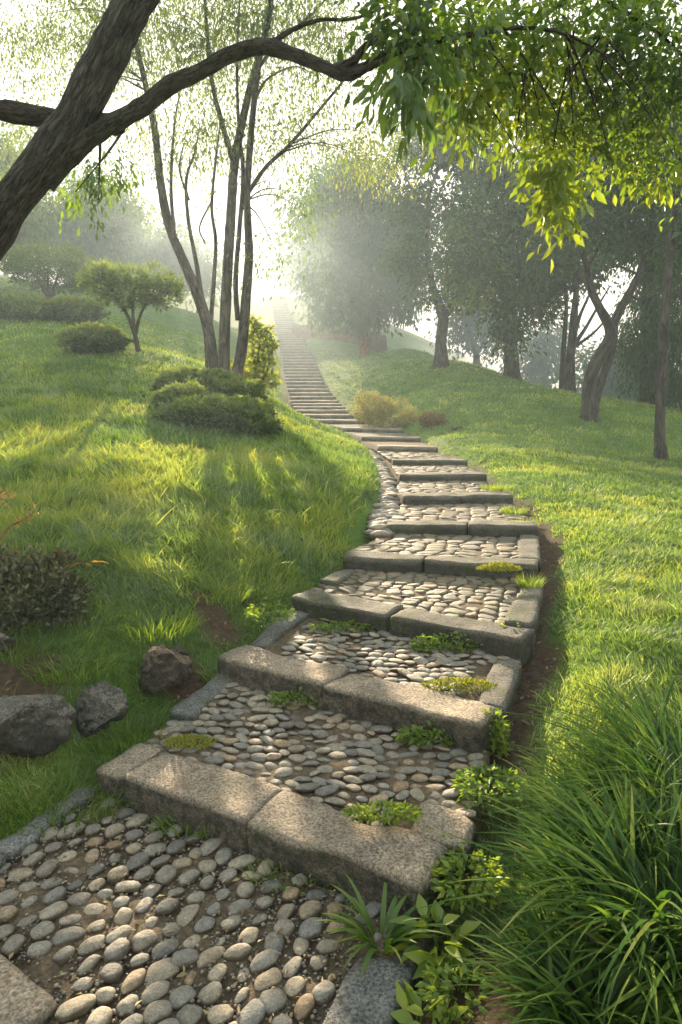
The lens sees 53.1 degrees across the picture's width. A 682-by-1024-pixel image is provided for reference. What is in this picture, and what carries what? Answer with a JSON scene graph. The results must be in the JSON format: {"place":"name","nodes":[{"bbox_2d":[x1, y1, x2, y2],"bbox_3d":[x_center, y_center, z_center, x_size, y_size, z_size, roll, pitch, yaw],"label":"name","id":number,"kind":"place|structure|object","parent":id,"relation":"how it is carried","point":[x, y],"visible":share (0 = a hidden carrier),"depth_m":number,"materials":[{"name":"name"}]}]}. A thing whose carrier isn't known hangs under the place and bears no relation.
{"place":"outdoors","nodes":[
{"label":"outdoors","id":0,"kind":"place"},
{"bbox_2d":[0,276,681,1023],"bbox_3d":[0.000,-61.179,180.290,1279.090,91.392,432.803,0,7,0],"label":"ground","id":1,"kind":"structure","parent":0,"point":[544,648],"depth_m":6.00,"materials":[{"name":"plant"}]},
{"bbox_2d":[0,632,15,649],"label":"boulder","id":2,"kind":"object","parent":1,"relation":"on","point":[6,640],"visible":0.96,"depth_m":3.46,"materials":[{"name":"stone"}]},
{"bbox_2d":[0,121,63,285],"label":"hazy tree","id":3,"kind":"object","parent":1,"relation":"on","point":[29,233],"visible":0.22,"depth_m":31.90,"materials":[{"name":"green plant"}]},
{"bbox_2d":[0,291,67,321],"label":"hedge mound","id":4,"kind":"object","parent":1,"relation":"on","point":[16,301],"visible":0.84,"depth_m":20.50,"materials":[{"name":"green plant"}]},
{"bbox_2d":[0,628,69,666],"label":"weed clump","id":5,"kind":"object","parent":1,"relation":"on","point":[30,653],"visible":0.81,"depth_m":3.43,"materials":[{"name":"green plant"}]},
{"bbox_2d":[0,694,76,757],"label":"boulder","id":6,"kind":"object","parent":1,"relation":"on","point":[33,726],"visible":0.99,"depth_m":2.95,"materials":[{"name":"stone"}]},
{"bbox_2d":[0,541,98,641],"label":"dark shrub","id":7,"kind":"object","parent":1,"relation":"on","point":[53,592],"visible":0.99,"depth_m":3.71,"materials":[{"name":"green plant"}]},
{"bbox_2d":[0,488,39,539],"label":"twig","id":8,"kind":"object","parent":7,"relation":"attached to","point":[18,519],"visible":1,"depth_m":3.60,"materials":[{"name":"wood"}]},
{"bbox_2d":[0,237,123,298],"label":"umbrella shrub","id":9,"kind":"object","parent":1,"relation":"on","point":[22,262],"visible":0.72,"depth_m":25.52,"materials":[{"name":"green plant"}]},
{"bbox_2d":[0,754,135,838],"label":"weed clump","id":10,"kind":"object","parent":1,"relation":"on","point":[58,795],"visible":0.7,"depth_m":2.79,"materials":[{"name":"green plant"}]},
{"bbox_2d":[11,642,124,687],"bbox_3d":[-1.375,0.750,3.414,0.615,0.116,0.682,0,7,0],"label":"weed clump","id":11,"kind":"object","parent":1,"relation":"on","point":[60,677],"visible":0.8,"depth_m":3.37,"materials":[{"name":"green plant"}]},
{"bbox_2d":[39,293,110,323],"bbox_3d":[-8.254,-6.264,21.220,2.176,1.051,1.804,0,7,0],"label":"hedge mound","id":12,"kind":"object","parent":1,"relation":"on","point":[90,311],"visible":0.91,"depth_m":20.78,"materials":[{"name":"green plant"}]},
{"bbox_2d":[19,176,158,284],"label":"hazy tree","id":13,"kind":"object","parent":1,"relation":"on","point":[100,245],"visible":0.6,"depth_m":44.28,"materials":[{"name":"green plant"}]},
{"bbox_2d":[53,320,129,353],"bbox_3d":[-5.435,-3.793,14.989,1.591,0.858,1.392,0,7,0],"label":"hedge mound","id":14,"kind":"object","parent":1,"relation":"on","point":[107,338],"visible":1,"depth_m":14.66,"materials":[{"name":"green plant"}]},
{"bbox_2d":[75,680,128,736],"bbox_3d":[-1.156,0.959,3.298,0.248,0.258,0.167,-4,8,-28],"label":"boulder","id":15,"kind":"object","parent":1,"relation":"on","point":[101,705],"visible":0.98,"depth_m":3.25,"materials":[{"name":"stone"}]},
{"bbox_2d":[49,150,158,292],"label":"hazy tree","id":16,"kind":"object","parent":1,"relation":"on","point":[142,213],"visible":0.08,"depth_m":49.59,"materials":[{"name":"green plant"}]},
{"bbox_2d":[73,258,186,351],"bbox_3d":[-4.595,-4.546,15.045,2.249,2.033,1.980,-4,8,-31],"label":"umbrella shrub","id":17,"kind":"object","parent":1,"relation":"on","point":[141,289],"visible":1,"depth_m":14.78,"materials":[{"name":"green plant"}]},
{"bbox_2d":[62,700,204,756],"bbox_3d":[-1.038,1.046,3.335,0.852,0.120,0.646,0,7,0],"label":"weed clump","id":18,"kind":"object","parent":1,"relation":"on","point":[129,740],"visible":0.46,"depth_m":3.29,"materials":[{"name":"green plant"}]},
{"bbox_2d":[100,600,212,643],"bbox_3d":[-1.078,0.614,3.948,0.728,0.142,0.715,0,7,0],"label":"weed clump","id":19,"kind":"object","parent":1,"relation":"on","point":[173,630],"visible":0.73,"depth_m":3.86,"materials":[{"name":"green plant"}]},
{"bbox_2d":[138,644,191,693],"bbox_3d":[-0.948,0.834,3.696,0.299,0.273,0.274,-3,7,-21],"label":"boulder","id":20,"kind":"object","parent":1,"relation":"on","point":[163,668],"visible":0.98,"depth_m":3.59,"materials":[{"name":"stone"}]},
{"bbox_2d":[99,207,242,313],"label":"hazy tree","id":21,"kind":"object","parent":1,"relation":"on","point":[164,253],"visible":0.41,"depth_m":56.65,"materials":[{"name":"green plant"}]},
{"bbox_2d":[172,645,188,655],"bbox_3d":[-0.941,0.813,3.948,0.103,0.074,0.096,3,8,24],"label":"boulder","id":22,"kind":"object","parent":1,"relation":"on","point":[179,649],"visible":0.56,"depth_m":3.93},
{"bbox_2d":[0,275,379,840],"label":"grass","id":23,"kind":"structure","parent":1,"relation":"on","point":[223,468],"depth_m":6.22,"materials":[{"name":"plant"}]},
{"bbox_2d":[152,362,267,401],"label":"mound shrub","id":24,"kind":"object","parent":1,"relation":"on","point":[223,381],"visible":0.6,"depth_m":12.28,"materials":[{"name":"green plant"}]},
{"bbox_2d":[193,655,234,682],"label":"weed clump","id":25,"kind":"object","parent":1,"relation":"on","point":[210,675],"visible":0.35,"depth_m":3.93,"materials":[{"name":"green plant"}]},
{"bbox_2d":[0,787,432,1023],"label":"cobbled landing","id":26,"kind":"object","parent":1,"relation":"on","point":[369,997],"visible":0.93,"depth_m":2.14,"materials":[{"name":"stone"}]},
{"bbox_2d":[93,788,132,808],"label":"weed clump","id":27,"kind":"object","parent":26,"relation":"on","point":[119,801],"visible":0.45,"depth_m":2.85,"materials":[{"name":"green plant"}]},
{"bbox_2d":[145,805,218,839],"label":"weed clump","id":28,"kind":"object","parent":26,"relation":"on","point":[175,831],"visible":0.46,"depth_m":2.65,"materials":[{"name":"green plant"}]},
{"bbox_2d":[0,795,396,1023],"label":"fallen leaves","id":29,"kind":"object","parent":26,"relation":"on","point":[181,974],"visible":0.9,"depth_m":2.15,"materials":[{"name":"brown plant"}]},
{"bbox_2d":[1,798,424,1023],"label":"gravel","id":30,"kind":"structure","parent":26,"relation":"on","point":[209,967],"depth_m":2.17,"materials":[{"name":"stone"}]},
{"bbox_2d":[237,854,342,893],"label":"weed clump","id":31,"kind":"object","parent":26,"relation":"on","point":[272,878],"visible":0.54,"depth_m":2.38,"materials":[{"name":"green plant"}]},
{"bbox_2d":[316,874,465,981],"bbox_3d":[0.114,1.266,2.110,0.410,0.133,0.415,-4,8,-30],"label":"strap leaf plant","id":32,"kind":"object","parent":26,"relation":"on","point":[400,932],"visible":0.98,"depth_m":2.10,"materials":[{"name":"plant"}]},
{"bbox_2d":[149,379,284,438],"bbox_3d":[-1.966,-1.584,10.573,2.252,0.987,1.686,0,7,0],"label":"mound shrub","id":33,"kind":"object","parent":1,"relation":"on","point":[247,414],"visible":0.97,"depth_m":10.15,"materials":[{"name":"green plant"}]},
{"bbox_2d":[184,576,258,604],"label":"weed clump","id":34,"kind":"object","parent":1,"relation":"on","point":[233,596],"visible":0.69,"depth_m":4.40,"materials":[{"name":"green plant"}]},
{"bbox_2d":[0,0,445,396],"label":"slender tree","id":35,"kind":"object","parent":1,"relation":"on","point":[218,358],"visible":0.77,"depth_m":12.99,"materials":[{"name":"green plant"}]},
{"bbox_2d":[230,313,282,394],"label":"leafy bush","id":36,"kind":"object","parent":1,"relation":"on","point":[264,356],"visible":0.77,"depth_m":14.39,"materials":[{"name":"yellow plant"}]},
{"bbox_2d":[237,582,282,609],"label":"weed clump","id":37,"kind":"object","parent":1,"relation":"on","point":[276,594],"visible":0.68,"depth_m":4.67,"materials":[{"name":"green plant"}]},
{"bbox_2d":[242,599,296,626],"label":"weed clump","id":38,"kind":"object","parent":1,"relation":"on","point":[251,615],"visible":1,"depth_m":4.12,"materials":[{"name":"green plant"}]},
{"bbox_2d":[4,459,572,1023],"bbox_3d":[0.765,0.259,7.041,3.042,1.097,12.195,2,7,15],"label":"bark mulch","id":39,"kind":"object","parent":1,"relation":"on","point":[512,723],"visible":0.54,"depth_m":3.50,"materials":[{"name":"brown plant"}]},
{"bbox_2d":[96,673,489,923],"bbox_3d":[-0.190,1.152,3.032,1.778,0.279,1.056,4,8,31],"label":"stone step","id":40,"kind":"object","parent":1,"relation":"on","point":[279,782],"visible":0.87,"depth_m":2.76,"materials":[{"name":"stone"}]},
{"bbox_2d":[162,732,217,749],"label":"weed clump","id":41,"kind":"object","parent":40,"relation":"on","point":[170,740],"visible":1,"depth_m":3.11,"materials":[{"name":"plant"}]},
{"bbox_2d":[265,686,317,707],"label":"weed clump","id":42,"kind":"object","parent":40,"relation":"on","point":[282,694],"visible":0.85,"depth_m":3.47,"materials":[{"name":"green plant"}]},
{"bbox_2d":[341,798,424,826],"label":"weed clump","id":43,"kind":"object","parent":40,"relation":"on","point":[413,816],"visible":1,"depth_m":2.45,"materials":[{"name":"green plant"}]},
{"bbox_2d":[394,720,453,748],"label":"weed clump","id":44,"kind":"object","parent":40,"relation":"on","point":[419,731],"visible":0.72,"depth_m":3.05,"materials":[{"name":"green plant"}]},
{"bbox_2d":[450,759,530,816],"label":"weed clump","id":45,"kind":"object","parent":40,"relation":"on","point":[497,771],"visible":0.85,"depth_m":2.66,"materials":[{"name":"green plant"}]},
{"bbox_2d":[282,359,314,361],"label":"stone step","id":46,"kind":"object","parent":1,"relation":"on","point":[298,360],"visible":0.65,"depth_m":40.68,"materials":[{"name":"stone"}]},
{"bbox_2d":[282,362,315,364],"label":"stone step","id":47,"kind":"object","parent":1,"relation":"on","point":[299,363],"visible":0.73,"depth_m":39.52,"materials":[{"name":"stone"}]},
{"bbox_2d":[283,365,317,367],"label":"stone step","id":48,"kind":"object","parent":1,"relation":"on","point":[300,366],"visible":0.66,"depth_m":38.42,"materials":[{"name":"stone"}]},
{"bbox_2d":[283,368,318,370],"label":"stone step","id":49,"kind":"object","parent":1,"relation":"on","point":[300,369],"visible":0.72,"depth_m":37.29,"materials":[{"name":"stone"}]},
{"bbox_2d":[283,371,319,373],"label":"stone step","id":50,"kind":"object","parent":1,"relation":"on","point":[301,372],"visible":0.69,"depth_m":36.20,"materials":[{"name":"stone"}]},
{"bbox_2d":[284,374,321,377],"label":"stone step","id":51,"kind":"object","parent":1,"relation":"on","point":[302,375],"visible":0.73,"depth_m":35.11,"materials":[{"name":"stone"}]},
{"bbox_2d":[284,377,322,380],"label":"stone step","id":52,"kind":"object","parent":1,"relation":"on","point":[303,379],"visible":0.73,"depth_m":34.05,"materials":[{"name":"stone"}]},
{"bbox_2d":[285,381,324,385],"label":"stone step","id":53,"kind":"object","parent":1,"relation":"on","point":[307,382],"visible":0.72,"depth_m":32.98,"materials":[{"name":"stone"}]},
{"bbox_2d":[286,384,326,387],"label":"stone step","id":54,"kind":"object","parent":1,"relation":"on","point":[304,386],"visible":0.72,"depth_m":31.95,"materials":[{"name":"stone"}]},
{"bbox_2d":[287,388,329,391],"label":"stone step","id":55,"kind":"object","parent":1,"relation":"on","point":[308,389],"visible":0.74,"depth_m":30.90,"materials":[{"name":"stone"}]},
{"bbox_2d":[288,392,332,395],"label":"stone step","id":56,"kind":"object","parent":1,"relation":"on","point":[310,394],"visible":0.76,"depth_m":29.89,"materials":[{"name":"stone"}]},
{"bbox_2d":[289,396,335,399],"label":"stone step","id":57,"kind":"object","parent":1,"relation":"on","point":[312,397],"visible":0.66,"depth_m":28.87,"materials":[{"name":"stone"}]},
{"bbox_2d":[289,400,338,403],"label":"stone step","id":58,"kind":"object","parent":1,"relation":"on","point":[314,401],"visible":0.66,"depth_m":27.89,"materials":[{"name":"stone"}]},
{"bbox_2d":[290,403,341,407],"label":"stone step","id":59,"kind":"object","parent":1,"relation":"on","point":[315,404],"visible":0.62,"depth_m":26.89,"materials":[{"name":"stone"}]},
{"bbox_2d":[292,406,344,409],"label":"stone step","id":60,"kind":"object","parent":1,"relation":"on","point":[318,407],"visible":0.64,"depth_m":25.93,"materials":[{"name":"stone"}]},
{"bbox_2d":[295,409,349,413],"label":"stone step","id":61,"kind":"object","parent":1,"relation":"on","point":[336,411],"visible":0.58,"depth_m":24.96,"materials":[{"name":"stone"}]},
{"bbox_2d":[264,135,389,324],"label":"hazy tree","id":62,"kind":"object","parent":1,"relation":"on","point":[295,256],"visible":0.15,"depth_m":69.06,"materials":[{"name":"green plant"}]},
{"bbox_2d":[305,414,353,418],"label":"stone step","id":63,"kind":"object","parent":1,"relation":"on","point":[331,416],"visible":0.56,"depth_m":24.02,"materials":[{"name":"stone"}]},
{"bbox_2d":[291,323,386,352],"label":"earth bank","id":64,"kind":"structure","parent":1,"relation":"on","point":[304,332],"depth_m":49.08,"materials":[{"name":"grey"}]},
{"bbox_2d":[0,0,681,273],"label":"leaning tree","id":65,"kind":"object","parent":1,"relation":"on","point":[76,126],"visible":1,"depth_m":3.35,"materials":[{"name":"green plant"}]},
{"bbox_2d":[314,419,370,423],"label":"stone step","id":66,"kind":"object","parent":1,"relation":"on","point":[337,421],"visible":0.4,"depth_m":21.50,"materials":[{"name":"stone"}]},
{"bbox_2d":[286,147,438,357],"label":"misty tree","id":67,"kind":"object","parent":1,"relation":"on","point":[379,303],"visible":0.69,"depth_m":41.19,"materials":[{"name":"green plant"}]},
{"bbox_2d":[325,424,402,432],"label":"stone step","id":68,"kind":"object","parent":1,"relation":"on","point":[354,428],"visible":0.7,"depth_m":19.02,"materials":[{"name":"stone"}]},
{"bbox_2d":[218,610,521,758],"bbox_3d":[0.153,0.889,3.816,1.774,0.260,0.945,5,9,35],"label":"stone step","id":69,"kind":"object","parent":1,"relation":"on","point":[378,677],"visible":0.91,"depth_m":3.58,"materials":[{"name":"stone"}]},
{"bbox_2d":[309,620,374,633],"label":"weed clump","id":70,"kind":"object","parent":69,"relation":"on","point":[330,625],"visible":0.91,"depth_m":4.23,"materials":[{"name":"green plant"}]},
{"bbox_2d":[408,631,482,654],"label":"weed clump","id":71,"kind":"object","parent":69,"relation":"on","point":[435,639],"visible":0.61,"depth_m":3.87,"materials":[{"name":"green plant"}]},
{"bbox_2d":[421,675,496,693],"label":"weed clump","id":72,"kind":"object","parent":69,"relation":"on","point":[468,680],"visible":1,"depth_m":3.35,"materials":[{"name":"plant"}]},
{"bbox_2d":[480,706,513,760],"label":"weed clump","id":73,"kind":"object","parent":69,"relation":"on","point":[503,735],"visible":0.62,"depth_m":3.04,"materials":[{"name":"green plant"}]},
{"bbox_2d":[362,444,401,539],"bbox_3d":[0.316,-0.998,12.567,0.907,0.981,12.984,0,7,-3],"label":"cobble edging","id":74,"kind":"object","parent":1,"relation":"on","point":[386,507],"visible":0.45,"depth_m":7.43,"materials":[{"name":"stone"}]},
{"bbox_2d":[343,432,420,441],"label":"stone step","id":75,"kind":"object","parent":1,"relation":"on","point":[381,437],"visible":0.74,"depth_m":16.70,"materials":[{"name":"stone"}]},
{"bbox_2d":[346,389,420,427],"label":"heather bush","id":76,"kind":"object","parent":1,"relation":"on","point":[377,411],"visible":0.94,"depth_m":20.29,"materials":[{"name":"yellow plant"}]},
{"bbox_2d":[361,440,437,452],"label":"stone step","id":77,"kind":"object","parent":1,"relation":"on","point":[395,446],"visible":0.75,"depth_m":14.15,"materials":[{"name":"stone"}]},
{"bbox_2d":[292,569,543,667],"bbox_3d":[0.540,0.643,4.643,1.601,0.250,1.440,3,8,22],"label":"stone step","id":78,"kind":"object","parent":1,"relation":"on","point":[413,604],"visible":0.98,"depth_m":4.41,"materials":[{"name":"stone"}]},
{"bbox_2d":[508,569,547,587],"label":"weed clump","id":79,"kind":"object","parent":78,"relation":"on","point":[523,582],"visible":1,"depth_m":4.76,"materials":[{"name":"green plant"}]},
{"bbox_2d":[377,451,467,466],"bbox_3d":[1.465,-0.988,12.889,1.443,0.261,2.475,0,7,0],"label":"stone step","id":80,"kind":"object","parent":1,"relation":"on","point":[400,458],"visible":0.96,"depth_m":12.21,"materials":[{"name":"stone"}]},
{"bbox_2d":[389,973,469,1023],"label":"broadleaf weed","id":81,"kind":"object","parent":1,"relation":"on","point":[403,1014],"visible":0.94,"depth_m":1.83,"materials":[{"name":"green plant"}]},
{"bbox_2d":[416,409,448,429],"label":"heather bush","id":82,"kind":"object","parent":1,"relation":"on","point":[438,419],"visible":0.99,"depth_m":18.66,"materials":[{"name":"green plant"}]},
{"bbox_2d":[386,893,480,983],"bbox_3d":[0.281,1.307,2.062,0.301,0.166,0.280,0,7,0],"label":"broadleaf weed","id":83,"kind":"object","parent":1,"relation":"on","point":[412,952],"visible":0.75,"depth_m":2.06,"materials":[{"name":"green plant"}]},
{"bbox_2d":[391,465,486,482],"bbox_3d":[1.492,-0.586,10.693,1.371,0.209,2.155,0,7,0],"label":"stone step","id":84,"kind":"object","parent":1,"relation":"on","point":[433,473],"visible":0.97,"depth_m":9.77,"materials":[{"name":"stone"}]},
{"bbox_2d":[374,88,508,368],"bbox_3d":[4.261,-12.124,28.619,6.068,12.301,4.756,0,7,0],"label":"airy tree","id":85,"kind":"object","parent":1,"relation":"on","point":[409,211],"visible":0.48,"depth_m":28.30,"materials":[{"name":"green plant"}]},
{"bbox_2d":[343,533,541,580],"bbox_3d":[0.891,0.367,5.782,1.529,0.249,1.319,2,7,15],"label":"stone step","id":86,"kind":"object","parent":1,"relation":"on","point":[455,555],"visible":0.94,"depth_m":5.40,"materials":[{"name":"stone"}]},
{"bbox_2d":[476,560,521,571],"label":"weed clump","id":87,"kind":"object","parent":86,"relation":"on","point":[508,566],"visible":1,"depth_m":4.82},
{"bbox_2d":[397,480,512,505],"bbox_3d":[1.361,-0.228,8.719,1.401,0.212,1.981,0,7,0],"label":"stone step","id":88,"kind":"object","parent":1,"relation":"on","point":[455,492],"visible":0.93,"depth_m":7.97,"materials":[{"name":"stone"}]},
{"bbox_2d":[477,483,513,490],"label":"weed clump","id":89,"kind":"object","parent":88,"relation":"on","point":[497,487],"visible":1,"depth_m":8.31,"materials":[{"name":"green plant"}]},
{"bbox_2d":[414,951,498,1023],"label":"weed clump","id":90,"kind":"object","parent":1,"relation":"on","point":[429,975],"visible":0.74,"depth_m":1.88,"materials":[{"name":"green plant"}]},
{"bbox_2d":[386,503,537,537],"bbox_3d":[1.214,0.093,7.144,1.390,0.226,1.865,1,7,7],"label":"stone step","id":91,"kind":"object","parent":1,"relation":"on","point":[483,520],"visible":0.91,"depth_m":6.46,"materials":[{"name":"stone"}]},
{"bbox_2d":[499,504,529,514],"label":"weed clump","id":92,"kind":"object","parent":91,"relation":"on","point":[510,509],"visible":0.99,"depth_m":7.08,"materials":[{"name":"green plant"}]},
{"bbox_2d":[429,843,510,915],"bbox_3d":[0.420,1.192,2.241,0.295,0.122,0.290,0,7,0],"label":"weed clump","id":93,"kind":"object","parent":1,"relation":"on","point":[450,861],"visible":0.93,"depth_m":2.21,"materials":[{"name":"green plant"}]},
{"bbox_2d":[422,290,529,378],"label":"hazy tree","id":94,"kind":"object","parent":1,"relation":"on","point":[472,344],"visible":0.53,"depth_m":47.70,"materials":[{"name":"grey plant"}]},
{"bbox_2d":[418,135,598,380],"bbox_3d":[6.386,-10.093,26.694,7.022,9.910,5.312,-5,9,-37],"label":"dense tree","id":95,"kind":"object","parent":1,"relation":"on","point":[480,261],"visible":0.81,"depth_m":26.02,"materials":[{"name":"green plant"}]},
{"bbox_2d":[499,313,592,388],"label":"hazy tree","id":96,"kind":"object","parent":1,"relation":"on","point":[540,366],"visible":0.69,"depth_m":49.31,"materials":[{"name":"grey plant"}]},
{"bbox_2d":[411,756,681,1023],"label":"long grass clump","id":97,"kind":"object","parent":1,"relation":"on","point":[571,878],"visible":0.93,"depth_m":1.95,"materials":[{"name":"plant"}]},
{"bbox_2d":[432,868,681,1023],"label":"long grass clump","id":98,"kind":"object","parent":1,"relation":"on","point":[549,966],"visible":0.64,"depth_m":1.72,"materials":[{"name":"plant"}]},
{"bbox_2d":[539,315,623,396],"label":"hazy tree","id":99,"kind":"object","parent":1,"relation":"on","point":[584,361],"visible":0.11,"depth_m":41.68,"materials":[{"name":"grey plant"}]},
{"bbox_2d":[529,180,637,392],"bbox_3d":[9.833,-9.284,27.175,5.493,9.727,4.397,0,7,0],"label":"tree","id":100,"kind":"object","parent":1,"relation":"on","point":[567,377],"visible":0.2,"depth_m":25.97,"materials":[{"name":"green plant"}]},
{"bbox_2d":[490,725,681,898],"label":"long grass clump","id":101,"kind":"object","parent":1,"relation":"on","point":[564,771],"visible":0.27,"depth_m":2.40,"materials":[{"name":"plant"}]},
{"bbox_2d":[492,672,681,871],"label":"long grass clump","id":102,"kind":"object","parent":1,"relation":"on","point":[648,725],"visible":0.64,"depth_m":2.62,"materials":[{"name":"plant"}]},
{"bbox_2d":[500,89,681,421],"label":"forked tree","id":103,"kind":"object","parent":1,"relation":"on","point":[616,220],"visible":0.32,"depth_m":17.47,"materials":[{"name":"green plant"}]},
{"bbox_2d":[577,342,681,407],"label":"hazy tree","id":104,"kind":"object","parent":1,"relation":"on","point":[612,389],"visible":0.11,"depth_m":37.19,"materials":[{"name":"grey plant"}]},
{"bbox_2d":[584,44,681,460],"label":"slim tree","id":105,"kind":"object","parent":1,"relation":"on","point":[660,452],"visible":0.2,"depth_m":13.33,"materials":[{"name":"green plant"}]},
{"bbox_2d":[600,211,681,409],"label":"drooping tree","id":106,"kind":"object","parent":1,"relation":"on","point":[642,349],"visible":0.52,"depth_m":21.46,"materials":[{"name":"green plant"}]},
{"bbox_2d":[0,0,681,367],"label":"sky","id":107,"kind":"structure","parent":0,"point":[263,287],"materials":[{"name":"white"}]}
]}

